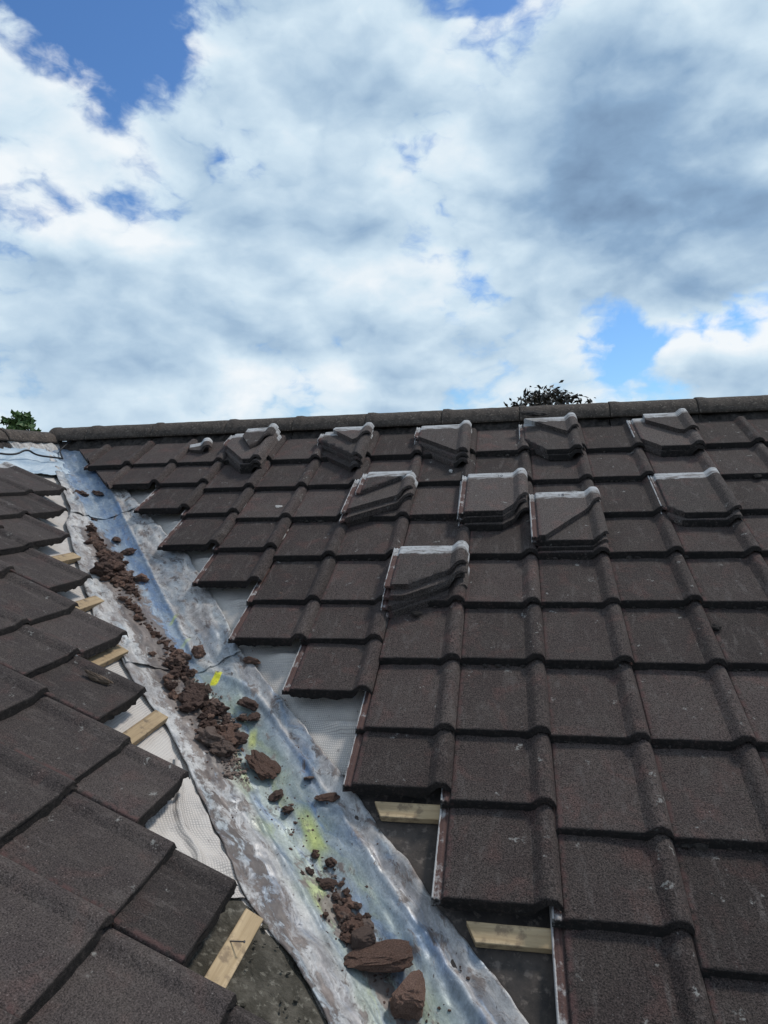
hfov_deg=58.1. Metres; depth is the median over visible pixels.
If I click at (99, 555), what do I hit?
mortar lump
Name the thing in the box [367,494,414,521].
roof tile
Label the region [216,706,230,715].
mortar lump
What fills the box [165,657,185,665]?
mortar lump
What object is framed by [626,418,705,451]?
cut roof tile
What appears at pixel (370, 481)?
tile offcut
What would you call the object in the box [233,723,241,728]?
mortar lump
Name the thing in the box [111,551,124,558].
mortar lump
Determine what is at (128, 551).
mortar lump
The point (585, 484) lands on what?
roof tile
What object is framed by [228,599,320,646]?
roof tile
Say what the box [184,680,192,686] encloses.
mortar lump
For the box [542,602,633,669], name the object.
roof tile
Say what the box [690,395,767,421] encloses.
ridge tile
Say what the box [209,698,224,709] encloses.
mortar lump
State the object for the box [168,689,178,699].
mortar lump
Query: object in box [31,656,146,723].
roof tile
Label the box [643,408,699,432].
tile offcut
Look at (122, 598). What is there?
mortar lump
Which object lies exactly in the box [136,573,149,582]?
mortar lump
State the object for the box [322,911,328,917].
mortar lump
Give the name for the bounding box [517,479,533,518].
roof tile
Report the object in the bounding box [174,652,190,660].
mortar lump
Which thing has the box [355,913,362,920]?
mortar lump
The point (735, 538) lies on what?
roof tile
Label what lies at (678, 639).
roof tile
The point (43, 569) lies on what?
roof tile
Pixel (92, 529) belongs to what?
mortar lump
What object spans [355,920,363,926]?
mortar lump
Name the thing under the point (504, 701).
roof tile
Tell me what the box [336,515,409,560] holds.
roof tile
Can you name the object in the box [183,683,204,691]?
mortar lump
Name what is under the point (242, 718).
mortar lump
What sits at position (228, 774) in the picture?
crumbs
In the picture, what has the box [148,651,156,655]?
mortar lump
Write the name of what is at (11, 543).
roof tile
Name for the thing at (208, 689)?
mortar lump
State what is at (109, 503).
lead sheet
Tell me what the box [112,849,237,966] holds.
roof tile
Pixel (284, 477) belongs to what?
roof tile
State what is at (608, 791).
roof tile
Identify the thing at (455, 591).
roof tile
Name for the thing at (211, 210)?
sky
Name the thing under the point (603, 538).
cut roof tile
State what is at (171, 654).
mortar lump
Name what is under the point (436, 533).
roof tile
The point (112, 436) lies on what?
ridge tile
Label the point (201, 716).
mortar lump
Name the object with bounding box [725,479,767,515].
roof tile
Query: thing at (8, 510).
roof tile
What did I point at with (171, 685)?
mortar lump
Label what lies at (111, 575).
mortar lump
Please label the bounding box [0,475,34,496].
roof tile
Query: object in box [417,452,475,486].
roof tile
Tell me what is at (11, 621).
roof tile
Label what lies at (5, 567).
roof tile
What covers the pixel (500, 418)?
ridge tile
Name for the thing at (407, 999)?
mortar slab
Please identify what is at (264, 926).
crumbs
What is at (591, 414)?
ridge tile
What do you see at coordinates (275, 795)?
mortar lump
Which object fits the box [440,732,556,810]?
roof tile
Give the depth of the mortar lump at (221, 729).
2.36 m
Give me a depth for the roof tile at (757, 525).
2.99 m
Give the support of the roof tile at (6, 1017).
on the house
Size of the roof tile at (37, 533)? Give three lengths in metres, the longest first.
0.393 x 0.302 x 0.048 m
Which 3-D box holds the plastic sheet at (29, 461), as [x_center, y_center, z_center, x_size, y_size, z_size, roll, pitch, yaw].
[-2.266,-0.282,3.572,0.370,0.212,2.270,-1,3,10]
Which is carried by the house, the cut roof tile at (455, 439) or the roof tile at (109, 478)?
the roof tile at (109, 478)
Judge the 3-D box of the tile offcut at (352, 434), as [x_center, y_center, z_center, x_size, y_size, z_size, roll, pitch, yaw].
[-0.198,-0.471,4.132,0.252,0.056,0.205,-1,27,10]
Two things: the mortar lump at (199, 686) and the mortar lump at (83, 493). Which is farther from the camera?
the mortar lump at (83, 493)
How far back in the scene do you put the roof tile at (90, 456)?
4.50 m
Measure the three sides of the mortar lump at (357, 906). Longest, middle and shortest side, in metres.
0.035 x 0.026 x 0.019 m
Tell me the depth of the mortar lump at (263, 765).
2.23 m
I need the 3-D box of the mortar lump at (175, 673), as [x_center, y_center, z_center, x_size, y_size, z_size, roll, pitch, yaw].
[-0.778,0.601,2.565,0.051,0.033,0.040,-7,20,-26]
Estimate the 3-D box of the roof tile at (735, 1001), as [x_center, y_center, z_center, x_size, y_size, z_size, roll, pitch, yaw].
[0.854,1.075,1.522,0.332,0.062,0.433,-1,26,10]
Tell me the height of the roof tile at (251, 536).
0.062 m
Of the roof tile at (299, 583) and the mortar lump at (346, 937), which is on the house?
the roof tile at (299, 583)
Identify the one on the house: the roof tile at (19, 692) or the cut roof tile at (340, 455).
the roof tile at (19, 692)
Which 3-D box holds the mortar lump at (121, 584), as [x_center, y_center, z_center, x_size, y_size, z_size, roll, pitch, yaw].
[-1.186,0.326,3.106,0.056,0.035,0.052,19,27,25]
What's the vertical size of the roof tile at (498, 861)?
0.065 m
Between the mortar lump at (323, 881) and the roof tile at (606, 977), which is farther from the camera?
the mortar lump at (323, 881)
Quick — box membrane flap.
[145,756,245,897]
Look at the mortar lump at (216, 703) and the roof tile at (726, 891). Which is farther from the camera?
the mortar lump at (216, 703)
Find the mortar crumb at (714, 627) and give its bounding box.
[710,624,721,630]
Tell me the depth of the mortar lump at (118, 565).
3.19 m
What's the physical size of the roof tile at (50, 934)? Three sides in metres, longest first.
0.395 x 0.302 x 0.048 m
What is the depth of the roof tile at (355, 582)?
2.98 m
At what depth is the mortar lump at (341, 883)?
1.89 m
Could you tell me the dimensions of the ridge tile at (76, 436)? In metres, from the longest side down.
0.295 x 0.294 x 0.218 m
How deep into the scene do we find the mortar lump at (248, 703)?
2.48 m
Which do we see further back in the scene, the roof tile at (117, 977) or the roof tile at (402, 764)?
the roof tile at (402, 764)
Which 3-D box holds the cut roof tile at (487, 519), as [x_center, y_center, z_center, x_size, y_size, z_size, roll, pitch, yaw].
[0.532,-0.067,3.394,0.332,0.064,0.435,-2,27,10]
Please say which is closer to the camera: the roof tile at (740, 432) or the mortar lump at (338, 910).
the mortar lump at (338, 910)
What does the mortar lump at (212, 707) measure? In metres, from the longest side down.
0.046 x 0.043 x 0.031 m
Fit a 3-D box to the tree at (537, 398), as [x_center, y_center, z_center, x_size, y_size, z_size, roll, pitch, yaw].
[4.458,0.842,18.397,6.085,8.617,5.842,-1,3,10]
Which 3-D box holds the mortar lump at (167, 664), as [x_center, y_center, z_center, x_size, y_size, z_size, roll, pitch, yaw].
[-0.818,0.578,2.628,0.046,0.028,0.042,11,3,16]
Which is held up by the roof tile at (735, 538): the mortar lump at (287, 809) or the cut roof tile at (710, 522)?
the cut roof tile at (710, 522)
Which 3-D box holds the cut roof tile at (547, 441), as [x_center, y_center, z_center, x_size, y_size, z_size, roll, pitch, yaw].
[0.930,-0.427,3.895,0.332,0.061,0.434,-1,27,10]
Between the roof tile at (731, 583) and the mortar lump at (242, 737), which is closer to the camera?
the mortar lump at (242, 737)
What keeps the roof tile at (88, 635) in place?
on the house
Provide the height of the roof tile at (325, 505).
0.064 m
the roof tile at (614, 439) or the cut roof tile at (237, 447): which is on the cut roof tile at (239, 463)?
the cut roof tile at (237, 447)
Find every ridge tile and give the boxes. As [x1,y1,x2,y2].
[0,428,60,450]
[0,430,11,448]
[49,427,94,450]
[84,424,159,448]
[150,420,234,443]
[224,417,296,440]
[292,414,366,438]
[365,410,441,434]
[442,407,519,430]
[520,403,609,427]
[605,399,698,425]
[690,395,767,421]
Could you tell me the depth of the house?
2.06 m
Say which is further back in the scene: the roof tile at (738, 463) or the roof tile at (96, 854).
the roof tile at (738, 463)
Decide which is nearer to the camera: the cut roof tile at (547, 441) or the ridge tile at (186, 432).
the cut roof tile at (547, 441)
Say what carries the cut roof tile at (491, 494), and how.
on the cut roof tile at (487, 519)
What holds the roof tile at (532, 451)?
on the house
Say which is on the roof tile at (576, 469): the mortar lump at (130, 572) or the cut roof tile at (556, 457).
the cut roof tile at (556, 457)
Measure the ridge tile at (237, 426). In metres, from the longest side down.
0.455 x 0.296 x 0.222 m
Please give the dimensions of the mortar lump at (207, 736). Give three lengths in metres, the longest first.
0.103 x 0.079 x 0.076 m
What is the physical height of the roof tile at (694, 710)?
0.065 m
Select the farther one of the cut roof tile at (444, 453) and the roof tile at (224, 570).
the cut roof tile at (444, 453)
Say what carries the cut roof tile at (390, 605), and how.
on the cut roof tile at (423, 604)
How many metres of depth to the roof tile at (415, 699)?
2.37 m
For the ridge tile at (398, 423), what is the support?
on the house
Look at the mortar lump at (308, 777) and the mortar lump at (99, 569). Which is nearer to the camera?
the mortar lump at (308, 777)
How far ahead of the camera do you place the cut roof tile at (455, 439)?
3.99 m
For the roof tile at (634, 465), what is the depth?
3.57 m
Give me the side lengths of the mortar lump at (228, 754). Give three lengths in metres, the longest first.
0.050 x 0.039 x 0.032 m
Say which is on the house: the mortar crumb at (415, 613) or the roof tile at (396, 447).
the roof tile at (396, 447)
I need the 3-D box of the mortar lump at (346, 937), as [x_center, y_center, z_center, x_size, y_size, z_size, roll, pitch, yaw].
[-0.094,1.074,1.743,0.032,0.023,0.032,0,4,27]
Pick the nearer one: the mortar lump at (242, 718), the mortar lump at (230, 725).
the mortar lump at (230, 725)
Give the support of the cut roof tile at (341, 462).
on the roof tile at (328, 475)
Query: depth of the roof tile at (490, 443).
3.94 m
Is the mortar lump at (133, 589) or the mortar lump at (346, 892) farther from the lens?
the mortar lump at (133, 589)
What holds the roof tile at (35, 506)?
on the house
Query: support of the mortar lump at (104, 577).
on the lead sheet at (178, 609)
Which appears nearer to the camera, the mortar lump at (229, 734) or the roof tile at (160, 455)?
the mortar lump at (229, 734)
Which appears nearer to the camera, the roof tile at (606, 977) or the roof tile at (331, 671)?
the roof tile at (606, 977)
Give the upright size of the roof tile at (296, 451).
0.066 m
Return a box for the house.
[34,473,556,1023]
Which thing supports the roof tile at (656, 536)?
on the house
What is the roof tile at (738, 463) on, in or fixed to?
on the house
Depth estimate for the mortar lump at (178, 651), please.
2.72 m
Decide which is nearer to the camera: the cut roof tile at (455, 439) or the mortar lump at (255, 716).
the mortar lump at (255, 716)
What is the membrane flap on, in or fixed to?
on the lead sheet at (278, 888)
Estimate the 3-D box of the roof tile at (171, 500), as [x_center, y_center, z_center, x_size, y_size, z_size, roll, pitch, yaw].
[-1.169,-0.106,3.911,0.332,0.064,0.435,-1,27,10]
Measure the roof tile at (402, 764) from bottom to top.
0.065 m
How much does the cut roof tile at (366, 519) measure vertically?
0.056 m
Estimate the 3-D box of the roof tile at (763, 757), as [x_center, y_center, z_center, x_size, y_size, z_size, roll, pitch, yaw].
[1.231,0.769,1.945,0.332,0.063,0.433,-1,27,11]
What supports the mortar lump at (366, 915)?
on the lead sheet at (278, 888)
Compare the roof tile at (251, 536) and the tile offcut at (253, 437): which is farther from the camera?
the tile offcut at (253, 437)
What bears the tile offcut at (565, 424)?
on the cut roof tile at (547, 441)
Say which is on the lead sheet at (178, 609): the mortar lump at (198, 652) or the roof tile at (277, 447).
the mortar lump at (198, 652)
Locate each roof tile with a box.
[0,462,66,496]
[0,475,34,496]
[0,492,67,519]
[0,498,28,519]
[0,514,70,548]
[0,528,34,555]
[0,547,92,592]
[0,560,15,578]
[0,571,79,625]
[0,605,30,635]
[0,623,79,678]
[0,664,49,720]
[0,695,130,790]
[0,743,77,848]
[0,790,176,929]
[0,854,114,1023]
[0,1008,21,1023]
[26,927,238,1023]
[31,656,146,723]
[32,607,127,658]
[73,743,189,825]
[79,444,111,463]
[84,441,155,471]
[95,464,131,488]
[108,462,176,489]
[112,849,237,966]
[132,439,198,467]
[133,481,207,515]
[155,460,223,487]
[157,503,246,551]
[177,441,226,466]
[180,477,262,518]
[192,534,285,588]
[203,458,271,492]
[212,516,291,553]
[223,429,280,462]
[224,435,286,464]
[226,434,281,470]
[226,456,267,473]
[227,1004,271,1023]
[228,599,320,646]
[236,485,307,522]
[246,554,336,605]
[254,457,321,491]
[270,438,323,464]
[273,515,348,561]
[282,621,387,699]
[292,484,352,522]
[299,600,387,644]
[307,455,371,489]
[317,431,372,457]
[317,434,372,464]
[320,431,379,461]
[321,553,392,604]
[322,450,365,470]
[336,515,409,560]
[339,479,417,523]
[341,472,415,513]
[342,729,454,798]
[345,495,413,525]
[355,658,460,735]
[366,453,422,479]
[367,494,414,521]
[370,433,422,460]
[379,599,464,665]
[381,573,464,611]
[382,552,469,599]
[384,541,468,588]
[386,566,469,618]
[403,520,469,551]
[408,486,459,520]
[414,420,471,453]
[414,428,471,460]
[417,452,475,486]
[420,428,476,458]
[423,449,470,467]
[423,578,465,607]
[431,803,562,916]
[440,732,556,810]
[455,658,550,738]
[457,481,526,523]
[458,468,528,516]
[458,502,526,530]
[459,601,545,666]
[461,552,540,609]
[469,511,537,560]
[475,448,532,480]
[476,425,529,456]
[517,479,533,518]
[519,423,582,454]
[527,423,586,455]
[529,500,608,545]
[530,446,583,460]
[531,447,593,484]
[532,534,608,552]
[533,477,593,494]
[534,542,609,559]
[538,551,620,608]
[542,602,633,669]
[546,660,650,744]
[549,906,713,1023]
[551,738,673,840]
[551,833,694,936]
[582,421,644,453]
[587,445,654,482]
[594,474,665,517]
[605,510,684,558]
[610,550,703,608]
[621,599,727,671]
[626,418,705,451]
[633,663,757,750]
[640,443,705,456]
[644,448,719,473]
[647,467,741,518]
[653,741,767,851]
[661,508,743,526]
[672,518,762,558]
[675,847,767,982]
[685,550,767,608]
[695,416,765,449]
[703,608,767,671]
[703,976,767,1023]
[706,441,767,479]
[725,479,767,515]
[727,670,767,751]
[742,515,767,556]
[747,418,767,446]
[757,751,767,774]
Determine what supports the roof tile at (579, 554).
on the house
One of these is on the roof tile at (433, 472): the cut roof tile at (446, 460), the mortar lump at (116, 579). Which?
the cut roof tile at (446, 460)
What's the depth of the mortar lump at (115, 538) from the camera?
3.56 m
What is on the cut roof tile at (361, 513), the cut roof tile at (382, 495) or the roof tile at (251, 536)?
the cut roof tile at (382, 495)
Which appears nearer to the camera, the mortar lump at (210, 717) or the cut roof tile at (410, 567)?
the mortar lump at (210, 717)
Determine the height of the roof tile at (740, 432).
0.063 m
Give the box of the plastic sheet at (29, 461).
[0,447,69,474]
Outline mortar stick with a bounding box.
[84,670,113,685]
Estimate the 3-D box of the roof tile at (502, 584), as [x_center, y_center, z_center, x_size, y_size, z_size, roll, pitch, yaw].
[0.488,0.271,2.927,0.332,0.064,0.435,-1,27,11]
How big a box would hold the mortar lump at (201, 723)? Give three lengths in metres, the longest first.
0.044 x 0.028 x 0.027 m
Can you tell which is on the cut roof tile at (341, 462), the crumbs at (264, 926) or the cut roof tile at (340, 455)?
the cut roof tile at (340, 455)
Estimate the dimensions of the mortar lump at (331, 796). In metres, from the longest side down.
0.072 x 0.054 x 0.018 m
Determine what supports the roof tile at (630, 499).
on the house
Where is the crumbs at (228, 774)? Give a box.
[88,538,247,780]
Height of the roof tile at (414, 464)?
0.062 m
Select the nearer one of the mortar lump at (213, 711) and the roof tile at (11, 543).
the mortar lump at (213, 711)
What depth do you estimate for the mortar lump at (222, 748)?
2.23 m
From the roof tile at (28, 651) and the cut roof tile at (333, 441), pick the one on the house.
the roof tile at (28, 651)
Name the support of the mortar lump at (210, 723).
on the lead sheet at (278, 888)
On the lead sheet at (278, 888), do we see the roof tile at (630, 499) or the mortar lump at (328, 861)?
the mortar lump at (328, 861)
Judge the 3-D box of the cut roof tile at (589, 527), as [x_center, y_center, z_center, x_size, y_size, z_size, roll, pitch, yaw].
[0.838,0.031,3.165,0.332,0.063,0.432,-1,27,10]
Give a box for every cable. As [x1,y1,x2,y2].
[0,449,63,458]
[59,441,71,457]
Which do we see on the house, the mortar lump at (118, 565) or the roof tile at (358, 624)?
the roof tile at (358, 624)
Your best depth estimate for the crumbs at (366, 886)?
1.86 m
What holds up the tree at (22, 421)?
on the ground
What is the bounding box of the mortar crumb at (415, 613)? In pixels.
[410,610,421,616]
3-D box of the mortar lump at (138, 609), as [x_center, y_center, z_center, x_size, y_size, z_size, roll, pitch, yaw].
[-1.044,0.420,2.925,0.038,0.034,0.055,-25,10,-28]
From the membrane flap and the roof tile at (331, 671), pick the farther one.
the roof tile at (331, 671)
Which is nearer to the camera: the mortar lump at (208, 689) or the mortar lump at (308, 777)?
the mortar lump at (308, 777)
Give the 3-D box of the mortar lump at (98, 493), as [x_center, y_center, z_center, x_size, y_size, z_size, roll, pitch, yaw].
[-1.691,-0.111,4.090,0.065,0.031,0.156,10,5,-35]
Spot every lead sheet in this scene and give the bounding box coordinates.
[45,447,139,518]
[66,508,240,672]
[121,651,528,1023]
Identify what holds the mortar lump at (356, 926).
on the lead sheet at (278, 888)
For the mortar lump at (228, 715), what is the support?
on the lead sheet at (278, 888)
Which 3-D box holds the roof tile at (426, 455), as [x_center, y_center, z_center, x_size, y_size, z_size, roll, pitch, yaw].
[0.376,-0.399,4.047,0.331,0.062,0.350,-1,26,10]
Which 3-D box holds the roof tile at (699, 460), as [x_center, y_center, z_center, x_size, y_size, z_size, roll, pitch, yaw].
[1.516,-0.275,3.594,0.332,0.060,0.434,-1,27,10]
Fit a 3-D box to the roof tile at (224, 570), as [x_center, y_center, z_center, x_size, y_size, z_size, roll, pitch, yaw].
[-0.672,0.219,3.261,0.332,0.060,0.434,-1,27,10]
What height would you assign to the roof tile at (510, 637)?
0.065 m
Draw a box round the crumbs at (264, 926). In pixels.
[237,923,308,1021]
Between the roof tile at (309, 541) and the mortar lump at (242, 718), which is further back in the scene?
the roof tile at (309, 541)
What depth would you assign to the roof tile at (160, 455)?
4.33 m
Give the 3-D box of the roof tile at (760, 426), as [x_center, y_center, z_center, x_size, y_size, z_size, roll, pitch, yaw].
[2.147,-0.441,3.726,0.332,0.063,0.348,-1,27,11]
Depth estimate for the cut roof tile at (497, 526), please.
3.22 m
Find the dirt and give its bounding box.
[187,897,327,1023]
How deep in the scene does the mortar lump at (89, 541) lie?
3.38 m
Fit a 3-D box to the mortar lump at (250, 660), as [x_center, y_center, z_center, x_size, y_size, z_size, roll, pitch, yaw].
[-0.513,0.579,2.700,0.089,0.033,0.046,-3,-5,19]
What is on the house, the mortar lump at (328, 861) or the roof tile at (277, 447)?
the roof tile at (277, 447)
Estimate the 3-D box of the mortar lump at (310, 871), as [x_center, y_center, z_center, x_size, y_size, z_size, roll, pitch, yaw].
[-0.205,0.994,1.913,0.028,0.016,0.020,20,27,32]
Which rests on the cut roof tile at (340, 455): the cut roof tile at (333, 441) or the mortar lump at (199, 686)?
the cut roof tile at (333, 441)
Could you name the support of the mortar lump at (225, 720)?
on the lead sheet at (278, 888)
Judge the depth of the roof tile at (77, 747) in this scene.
1.88 m
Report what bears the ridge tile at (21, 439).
on the house
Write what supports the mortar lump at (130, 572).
on the lead sheet at (178, 609)
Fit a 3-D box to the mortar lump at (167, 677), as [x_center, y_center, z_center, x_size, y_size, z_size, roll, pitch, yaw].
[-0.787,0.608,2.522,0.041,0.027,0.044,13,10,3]
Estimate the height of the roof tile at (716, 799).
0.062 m
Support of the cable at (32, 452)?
on the plastic sheet at (29, 461)
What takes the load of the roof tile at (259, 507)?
on the house
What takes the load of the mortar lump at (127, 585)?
on the lead sheet at (178, 609)
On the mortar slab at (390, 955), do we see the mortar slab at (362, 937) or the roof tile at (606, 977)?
the mortar slab at (362, 937)
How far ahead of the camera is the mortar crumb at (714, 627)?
2.49 m
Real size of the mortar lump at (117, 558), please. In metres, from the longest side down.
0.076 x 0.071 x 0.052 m
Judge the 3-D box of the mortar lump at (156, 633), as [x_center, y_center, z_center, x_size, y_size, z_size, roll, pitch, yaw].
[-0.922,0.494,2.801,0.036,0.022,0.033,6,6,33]
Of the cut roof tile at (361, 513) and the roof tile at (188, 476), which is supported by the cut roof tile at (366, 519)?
the cut roof tile at (361, 513)
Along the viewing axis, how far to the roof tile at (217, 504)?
3.70 m
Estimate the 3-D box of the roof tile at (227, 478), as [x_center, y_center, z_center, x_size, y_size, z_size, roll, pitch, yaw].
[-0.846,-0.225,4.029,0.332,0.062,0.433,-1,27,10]
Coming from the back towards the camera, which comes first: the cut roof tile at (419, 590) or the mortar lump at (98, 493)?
the mortar lump at (98, 493)
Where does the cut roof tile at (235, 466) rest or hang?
on the roof tile at (227, 478)
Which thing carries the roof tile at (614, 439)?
on the house
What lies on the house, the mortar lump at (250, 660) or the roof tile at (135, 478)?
the roof tile at (135, 478)
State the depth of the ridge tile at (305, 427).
4.40 m
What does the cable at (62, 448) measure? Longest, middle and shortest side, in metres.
0.272 x 0.134 x 0.059 m
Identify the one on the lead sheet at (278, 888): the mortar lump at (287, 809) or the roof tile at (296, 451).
the mortar lump at (287, 809)
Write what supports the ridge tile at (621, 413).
on the house
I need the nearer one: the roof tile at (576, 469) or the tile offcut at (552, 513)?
the tile offcut at (552, 513)
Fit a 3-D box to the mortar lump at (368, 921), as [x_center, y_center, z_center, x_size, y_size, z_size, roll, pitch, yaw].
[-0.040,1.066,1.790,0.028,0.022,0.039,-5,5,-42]
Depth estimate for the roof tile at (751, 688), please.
2.22 m
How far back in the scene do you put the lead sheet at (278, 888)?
1.91 m
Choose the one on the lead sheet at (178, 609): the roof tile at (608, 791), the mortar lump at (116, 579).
the mortar lump at (116, 579)
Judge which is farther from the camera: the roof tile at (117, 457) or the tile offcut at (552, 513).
the roof tile at (117, 457)
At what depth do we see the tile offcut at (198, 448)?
4.33 m
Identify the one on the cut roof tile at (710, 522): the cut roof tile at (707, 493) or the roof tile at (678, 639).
the cut roof tile at (707, 493)
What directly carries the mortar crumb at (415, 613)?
on the roof tile at (431, 636)
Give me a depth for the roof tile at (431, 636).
2.63 m
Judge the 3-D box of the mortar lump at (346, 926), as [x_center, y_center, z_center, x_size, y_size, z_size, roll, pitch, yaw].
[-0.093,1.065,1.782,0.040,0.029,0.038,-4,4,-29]
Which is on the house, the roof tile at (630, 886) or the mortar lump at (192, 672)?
the roof tile at (630, 886)
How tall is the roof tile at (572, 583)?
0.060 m
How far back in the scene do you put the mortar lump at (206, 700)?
2.45 m
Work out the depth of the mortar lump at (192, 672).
2.61 m
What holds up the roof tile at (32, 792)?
on the house
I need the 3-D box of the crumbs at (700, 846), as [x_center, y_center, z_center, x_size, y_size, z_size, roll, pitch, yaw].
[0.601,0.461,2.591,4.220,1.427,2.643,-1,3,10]
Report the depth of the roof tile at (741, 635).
2.45 m
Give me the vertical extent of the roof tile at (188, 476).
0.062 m
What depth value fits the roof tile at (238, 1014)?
1.35 m
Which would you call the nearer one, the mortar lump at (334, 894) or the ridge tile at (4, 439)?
the mortar lump at (334, 894)
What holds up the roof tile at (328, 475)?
on the house
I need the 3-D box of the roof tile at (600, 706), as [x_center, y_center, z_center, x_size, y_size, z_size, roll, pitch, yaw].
[0.686,0.611,2.326,0.332,0.062,0.438,-1,27,10]
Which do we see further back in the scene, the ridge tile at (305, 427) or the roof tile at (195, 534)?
the ridge tile at (305, 427)
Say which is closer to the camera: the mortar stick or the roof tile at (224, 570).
the mortar stick
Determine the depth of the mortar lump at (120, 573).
3.17 m
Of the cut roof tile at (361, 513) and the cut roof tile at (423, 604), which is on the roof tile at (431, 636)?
the cut roof tile at (423, 604)
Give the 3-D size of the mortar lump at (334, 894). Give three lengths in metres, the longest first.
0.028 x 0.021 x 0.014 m
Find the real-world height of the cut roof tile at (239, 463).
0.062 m
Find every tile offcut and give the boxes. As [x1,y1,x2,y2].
[189,438,212,453]
[243,423,278,448]
[333,422,373,442]
[355,470,411,494]
[524,412,578,434]
[529,486,600,542]
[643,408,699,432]
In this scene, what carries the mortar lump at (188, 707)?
on the lead sheet at (278, 888)
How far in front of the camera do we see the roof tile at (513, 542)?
3.10 m
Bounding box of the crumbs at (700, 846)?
[185,447,767,852]
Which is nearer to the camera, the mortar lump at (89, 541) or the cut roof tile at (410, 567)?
the cut roof tile at (410, 567)
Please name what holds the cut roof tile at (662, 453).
on the roof tile at (699, 460)
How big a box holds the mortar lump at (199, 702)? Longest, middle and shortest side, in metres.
0.116 x 0.082 x 0.064 m
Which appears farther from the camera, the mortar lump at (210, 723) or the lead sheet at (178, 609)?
the lead sheet at (178, 609)
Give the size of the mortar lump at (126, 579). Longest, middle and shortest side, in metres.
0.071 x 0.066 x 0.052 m
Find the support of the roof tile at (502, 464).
on the house
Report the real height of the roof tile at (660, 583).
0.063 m
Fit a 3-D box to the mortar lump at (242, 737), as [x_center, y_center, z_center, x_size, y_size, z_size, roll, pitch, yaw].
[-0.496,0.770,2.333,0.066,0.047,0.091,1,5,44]
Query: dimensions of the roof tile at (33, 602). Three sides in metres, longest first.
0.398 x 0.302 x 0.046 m
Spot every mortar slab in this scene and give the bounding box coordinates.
[343,939,412,972]
[351,924,375,949]
[389,969,425,1020]
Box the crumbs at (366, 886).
[232,761,469,1023]
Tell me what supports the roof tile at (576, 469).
on the house
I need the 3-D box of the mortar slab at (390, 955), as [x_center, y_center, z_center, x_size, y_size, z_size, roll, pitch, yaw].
[-0.015,1.092,1.704,0.176,0.039,0.103,-5,0,4]
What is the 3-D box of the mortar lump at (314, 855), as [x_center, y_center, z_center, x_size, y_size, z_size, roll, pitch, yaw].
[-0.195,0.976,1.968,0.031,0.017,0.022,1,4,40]
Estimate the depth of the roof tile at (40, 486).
3.71 m
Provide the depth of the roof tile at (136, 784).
1.83 m
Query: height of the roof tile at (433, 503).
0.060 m
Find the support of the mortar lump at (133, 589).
on the lead sheet at (178, 609)
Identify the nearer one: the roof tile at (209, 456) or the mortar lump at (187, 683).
the mortar lump at (187, 683)
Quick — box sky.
[0,0,767,441]
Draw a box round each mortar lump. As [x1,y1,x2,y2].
[72,489,88,496]
[83,539,92,543]
[87,526,97,532]
[89,561,113,576]
[92,490,103,495]
[95,552,104,557]
[99,575,109,580]
[105,572,114,579]
[107,559,125,570]
[109,555,122,562]
[110,575,122,582]
[111,536,121,541]
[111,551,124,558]
[113,581,124,586]
[116,571,134,578]
[118,596,128,600]
[120,548,136,555]
[120,576,128,584]
[124,583,131,588]
[125,570,133,575]
[125,587,137,593]
[134,606,141,612]
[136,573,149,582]
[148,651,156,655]
[152,631,159,636]
[162,661,174,667]
[162,673,173,681]
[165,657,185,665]
[166,681,177,690]
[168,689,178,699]
[169,652,177,656]
[169,669,180,678]
[173,649,183,654]
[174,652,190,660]
[178,691,204,710]
[178,701,194,712]
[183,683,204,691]
[183,689,209,706]
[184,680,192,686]
[185,668,195,676]
[191,645,205,658]
[194,726,224,747]
[197,713,207,719]
[198,719,207,726]
[201,719,218,728]
[203,709,217,716]
[204,683,212,693]
[204,705,216,710]
[207,713,214,720]
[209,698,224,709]
[209,740,236,756]
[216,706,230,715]
[218,726,225,731]
[218,728,238,744]
[220,712,231,718]
[222,717,230,722]
[222,722,236,731]
[225,752,232,757]
[232,732,248,747]
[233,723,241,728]
[236,697,258,710]
[236,715,247,721]
[243,656,260,664]
[245,749,280,780]
[247,712,260,720]
[268,789,283,801]
[282,805,293,813]
[303,776,313,779]
[306,867,314,874]
[311,852,319,858]
[317,792,339,801]
[319,878,337,889]
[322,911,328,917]
[325,857,333,866]
[332,892,340,899]
[333,905,354,922]
[337,880,344,886]
[339,932,350,943]
[341,917,354,931]
[342,897,354,907]
[343,887,349,895]
[351,921,361,929]
[352,901,361,910]
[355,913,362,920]
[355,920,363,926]
[362,912,371,918]
[362,918,373,926]
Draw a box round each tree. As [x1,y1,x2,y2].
[0,409,40,431]
[504,380,594,423]
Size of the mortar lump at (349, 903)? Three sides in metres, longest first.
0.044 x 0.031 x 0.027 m
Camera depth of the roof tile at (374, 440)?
4.08 m

